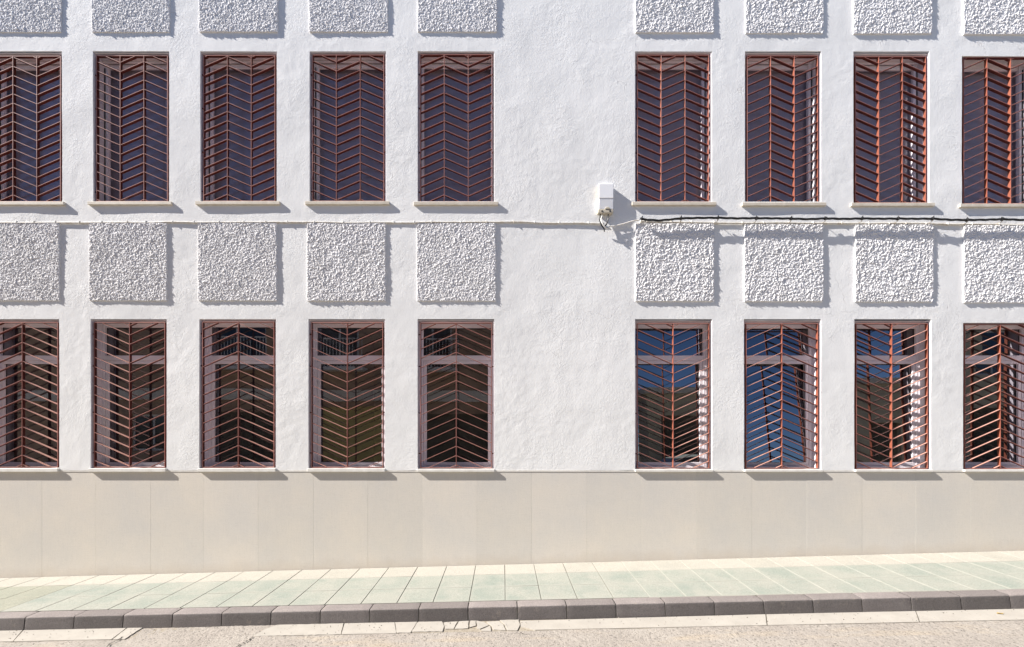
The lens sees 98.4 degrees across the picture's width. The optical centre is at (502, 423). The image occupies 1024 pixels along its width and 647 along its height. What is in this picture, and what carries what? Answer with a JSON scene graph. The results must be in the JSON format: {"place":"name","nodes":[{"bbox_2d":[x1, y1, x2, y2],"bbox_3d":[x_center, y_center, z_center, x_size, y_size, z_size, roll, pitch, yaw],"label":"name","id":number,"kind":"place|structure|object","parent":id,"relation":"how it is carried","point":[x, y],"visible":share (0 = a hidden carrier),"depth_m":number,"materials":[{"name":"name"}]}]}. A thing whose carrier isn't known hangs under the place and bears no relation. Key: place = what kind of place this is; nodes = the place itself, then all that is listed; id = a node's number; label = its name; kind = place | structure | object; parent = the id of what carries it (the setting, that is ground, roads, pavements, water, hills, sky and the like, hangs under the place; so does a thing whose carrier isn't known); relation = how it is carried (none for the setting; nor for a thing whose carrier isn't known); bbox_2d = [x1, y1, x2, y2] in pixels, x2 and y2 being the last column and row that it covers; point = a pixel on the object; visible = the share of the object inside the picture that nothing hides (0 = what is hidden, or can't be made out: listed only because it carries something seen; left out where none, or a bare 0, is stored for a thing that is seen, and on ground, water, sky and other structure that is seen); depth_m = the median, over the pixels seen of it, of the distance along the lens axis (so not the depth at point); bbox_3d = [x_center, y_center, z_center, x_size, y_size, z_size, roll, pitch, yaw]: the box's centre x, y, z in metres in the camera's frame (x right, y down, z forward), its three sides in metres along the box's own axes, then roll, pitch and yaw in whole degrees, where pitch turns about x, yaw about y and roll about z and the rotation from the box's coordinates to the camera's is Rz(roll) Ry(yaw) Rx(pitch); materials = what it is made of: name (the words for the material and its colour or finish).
{"place":"outdoors","nodes":[
{"label":"outdoors","id":0,"kind":"place"},
{"bbox_2d":[0,551,1023,611],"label":"pavement","id":1,"kind":"structure","parent":0,"point":[953,571],"depth_m":5.33,"materials":[{"name":"beige concrete"}]},
{"bbox_2d":[0,620,1023,646],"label":"road","id":2,"kind":"structure","parent":0,"point":[1006,633],"depth_m":4.25,"materials":[{"name":"grey asphalt"}]},
{"bbox_2d":[0,609,1023,641],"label":"gutter","id":3,"kind":"object","parent":2,"relation":"on","point":[533,625],"visible":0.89,"depth_m":4.51,"materials":[{"name":"concrete"}]},
{"bbox_2d":[10,609,1016,644],"bbox_3d":[0.199,2.057,4.464,12.395,0.273,0.358,0,0,0],"label":"grit","id":4,"kind":"object","parent":3,"relation":"on","point":[488,625],"visible":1,"depth_m":4.54,"materials":[{"name":"grey"}]},
{"bbox_3d":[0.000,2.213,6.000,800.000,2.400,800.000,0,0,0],"label":"ground","id":5,"kind":"structure","parent":0,"visible":0},
{"bbox_2d":[0,0,1023,577],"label":"white building","id":6,"kind":"structure","parent":5,"relation":"on","point":[560,310],"depth_m":6.00,"materials":[{"name":"paint"}]},
{"bbox_2d":[0,322,59,467],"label":"window grille","id":7,"kind":"object","parent":6,"relation":"attached to","point":[23,399],"depth_m":6.02,"materials":[{"name":"brown metal"}]},
{"bbox_2d":[0,320,59,471],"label":"window","id":8,"kind":"structure","parent":6,"relation":"in","point":[30,359],"depth_m":6.17,"materials":[{"name":"black metal"}]},
{"bbox_2d":[0,56,61,201],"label":"window grille","id":9,"kind":"object","parent":6,"relation":"attached to","point":[38,112],"depth_m":6.02,"materials":[{"name":"brown metal"}]},
{"bbox_2d":[0,53,65,205],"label":"window","id":10,"kind":"structure","parent":6,"relation":"in","point":[21,111],"depth_m":6.26,"materials":[{"name":"purple"}]},
{"bbox_2d":[89,320,166,471],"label":"window","id":11,"kind":"structure","parent":6,"relation":"in","point":[115,466],"depth_m":6.16,"materials":[{"name":"black metal"}]},
{"bbox_2d":[93,322,166,466],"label":"window grille","id":12,"kind":"object","parent":6,"relation":"attached to","point":[130,400],"depth_m":6.02,"materials":[{"name":"brown metal"}]},
{"bbox_2d":[87,53,172,205],"bbox_3d":[-5.052,-4.005,6.117,1.138,2.183,0.301,0,0,0],"label":"window","id":13,"kind":"structure","parent":6,"relation":"in","point":[105,200],"depth_m":6.26,"materials":[{"name":"purple"}]},
{"bbox_2d":[95,55,168,200],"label":"window grille","id":14,"kind":"object","parent":6,"relation":"attached to","point":[122,108],"depth_m":6.02,"materials":[{"name":"brown metal"}]},
{"bbox_2d":[198,319,275,471],"bbox_3d":[-3.605,-0.384,6.102,1.049,2.071,0.266,0,0,0],"label":"window","id":15,"kind":"structure","parent":6,"relation":"in","point":[246,359],"depth_m":6.16,"materials":[{"name":"black"}]},
{"bbox_2d":[195,52,280,204],"bbox_3d":[-3.591,-4.010,6.117,1.144,2.185,0.301,0,0,0],"label":"window","id":16,"kind":"structure","parent":6,"relation":"in","point":[246,199],"depth_m":6.26,"materials":[{"name":"purple"}]},
{"bbox_2d":[201,322,275,467],"bbox_3d":[-3.604,-0.395,6.027,1.050,1.983,0.040,0,0,0],"label":"window grille","id":17,"kind":"object","parent":6,"relation":"attached to","point":[203,365],"depth_m":6.02,"materials":[{"name":"brown metal"}]},
{"bbox_2d":[202,55,276,200],"bbox_3d":[-3.591,-4.023,6.029,1.049,1.991,0.040,0,0,0],"label":"window grille","id":18,"kind":"object","parent":6,"relation":"attached to","point":[227,103],"depth_m":6.02,"materials":[{"name":"brown metal"}]},
{"bbox_2d":[0,220,604,224],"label":"painted cable","id":19,"kind":"object","parent":6,"relation":"attached to","point":[414,222],"visible":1,"depth_m":5.98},
{"bbox_2d":[307,320,384,471],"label":"window","id":20,"kind":"structure","parent":6,"relation":"in","point":[327,359],"depth_m":6.16,"materials":[{"name":"black"}]},
{"bbox_2d":[310,322,384,467],"bbox_3d":[-2.122,-0.390,6.030,1.048,1.977,0.040,0,0,0],"label":"window grille","id":21,"kind":"object","parent":6,"relation":"attached to","point":[347,381],"depth_m":6.01,"materials":[{"name":"brown metal"}]},
{"bbox_2d":[305,52,389,204],"bbox_3d":[-2.108,-4.012,6.117,1.142,2.188,0.301,0,0,0],"label":"window","id":22,"kind":"structure","parent":6,"relation":"in","point":[368,199],"depth_m":6.26,"materials":[{"name":"black glass"}]},
{"bbox_2d":[311,55,385,200],"bbox_3d":[-2.107,-4.024,6.029,1.047,1.994,0.040,0,0,0],"label":"window grille","id":23,"kind":"object","parent":6,"relation":"attached to","point":[337,98],"depth_m":6.02,"materials":[{"name":"brown metal"}]},
{"bbox_2d":[413,52,497,205],"bbox_3d":[-0.638,-4.009,6.117,1.146,2.200,0.301,0,0,0],"label":"window","id":24,"kind":"structure","parent":6,"relation":"in","point":[454,93],"depth_m":6.26,"materials":[{"name":"black glass"}]},
{"bbox_2d":[418,54,493,200],"bbox_3d":[-0.637,-4.022,6.027,1.052,2.006,0.040,0,0,0],"label":"window grille","id":25,"kind":"object","parent":6,"relation":"attached to","point":[444,66],"depth_m":6.02,"materials":[{"name":"brown metal"}]},
{"bbox_2d":[418,323,493,467],"bbox_3d":[-0.638,-0.384,6.029,1.046,1.979,0.040,0,0,0],"label":"window grille","id":26,"kind":"object","parent":6,"relation":"attached to","point":[456,371],"depth_m":6.01,"materials":[{"name":"brown metal"}]},
{"bbox_2d":[417,320,494,471],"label":"window","id":27,"kind":"structure","parent":6,"relation":"in","point":[429,359],"depth_m":6.16,"materials":[{"name":"black"}]},
{"bbox_2d":[597,184,612,214],"bbox_3d":[1.379,-3.028,5.962,0.210,0.396,0.073,0,0,0],"label":"junction box","id":28,"kind":"object","parent":6,"relation":"attached to","point":[605,199],"visible":1,"depth_m":5.93,"materials":[{"name":"white plastic"}]},
{"bbox_2d":[599,214,608,231],"bbox_3d":[1.358,-2.708,5.949,0.139,0.236,0.058,0,0,0],"label":"lead wire","id":29,"kind":"object","parent":28,"relation":"hanging from","point":[606,222],"visible":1,"depth_m":5.94,"materials":[{"name":"black rubber"}]},
{"bbox_2d":[601,215,639,228],"bbox_3d":[1.575,-2.719,5.963,0.539,0.198,0.056,0,0,-6],"label":"white lead","id":30,"kind":"object","parent":28,"relation":"hanging from","point":[618,224],"visible":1,"depth_m":5.96,"materials":[{"name":"white plastic"}]},
{"bbox_2d":[635,55,710,201],"bbox_3d":[2.315,-4.018,6.027,1.049,2.001,0.040,0,0,0],"label":"window grille","id":31,"kind":"object","parent":6,"relation":"attached to","point":[660,90],"depth_m":6.02,"materials":[{"name":"brown metal"}]},
{"bbox_2d":[635,323,710,467],"bbox_3d":[2.318,-0.379,6.030,1.055,1.976,0.040,0,0,0],"label":"window grille","id":32,"kind":"object","parent":6,"relation":"attached to","point":[672,391],"depth_m":6.01,"materials":[{"name":"brown metal"}]},
{"bbox_2d":[631,52,716,205],"bbox_3d":[2.315,-4.005,6.117,1.144,2.195,0.301,0,0,0],"label":"window","id":33,"kind":"structure","parent":6,"relation":"in","point":[679,188],"depth_m":6.26,"materials":[{"name":"purple"}]},
{"bbox_2d":[635,321,712,471],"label":"window","id":34,"kind":"structure","parent":6,"relation":"in","point":[656,466],"depth_m":6.16,"materials":[{"name":"black metal"}]},
{"bbox_2d":[744,323,818,468],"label":"window grille","id":35,"kind":"object","parent":6,"relation":"attached to","point":[746,395],"depth_m":6.02,"materials":[{"name":"brown metal"}]},
{"bbox_2d":[745,56,818,201],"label":"window grille","id":36,"kind":"object","parent":6,"relation":"attached to","point":[792,113],"depth_m":6.02,"materials":[{"name":"brown metal"}]},
{"bbox_2d":[741,53,825,206],"bbox_3d":[3.804,-3.997,6.117,1.135,2.193,0.301,0,0,0],"label":"window","id":37,"kind":"structure","parent":6,"relation":"in","point":[752,200],"depth_m":6.26,"materials":[{"name":"black"}]},
{"bbox_2d":[744,321,822,471],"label":"window","id":38,"kind":"structure","parent":6,"relation":"in","point":[754,359],"depth_m":6.16,"materials":[{"name":"black"}]},
{"bbox_2d":[640,215,1023,223],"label":"black cable","id":39,"kind":"object","parent":6,"relation":"attached to","point":[966,220],"visible":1,"depth_m":5.92,"materials":[{"name":"black rubber"}]},
{"bbox_2d":[640,220,1023,225],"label":"painted cable","id":40,"kind":"object","parent":6,"relation":"attached to","point":[846,223],"visible":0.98,"depth_m":5.98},
{"bbox_2d":[853,56,926,202],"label":"window grille","id":41,"kind":"object","parent":6,"relation":"attached to","point":[901,110],"depth_m":6.02,"materials":[{"name":"brown metal"}]},
{"bbox_2d":[854,323,928,468],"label":"window grille","id":42,"kind":"object","parent":6,"relation":"attached to","point":[890,391],"depth_m":6.02,"materials":[{"name":"brown metal"}]},
{"bbox_2d":[850,54,934,206],"bbox_3d":[5.276,-3.988,6.117,1.132,2.187,0.301,0,0,0],"label":"window","id":43,"kind":"structure","parent":6,"relation":"in","point":[885,157],"depth_m":6.26,"materials":[{"name":"purple"}]},
{"bbox_2d":[854,321,932,471],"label":"window","id":44,"kind":"structure","parent":6,"relation":"in","point":[917,329],"depth_m":6.16,"materials":[{"name":"black"}]},
{"bbox_2d":[958,64,1023,207],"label":"window","id":45,"kind":"structure","parent":6,"relation":"in","point":[972,97],"depth_m":6.26,"materials":[{"name":"purple"}]},
{"bbox_2d":[962,57,1023,203],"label":"window grille","id":46,"kind":"object","parent":6,"relation":"attached to","point":[986,115],"depth_m":6.02,"materials":[{"name":"brown metal"}]},
{"bbox_2d":[963,324,1023,468],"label":"window grille","id":47,"kind":"object","parent":6,"relation":"attached to","point":[999,354],"depth_m":6.02,"materials":[{"name":"brown metal"}]},
{"bbox_2d":[963,325,1023,471],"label":"window","id":48,"kind":"structure","parent":6,"relation":"in","point":[976,358],"depth_m":6.17,"materials":[{"name":"black"}]},
{"bbox_2d":[0,589,1023,630],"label":"kerb","id":49,"kind":"structure","parent":5,"relation":"on","point":[574,608],"depth_m":4.66,"materials":[{"name":"grey concrete"}]}
]}

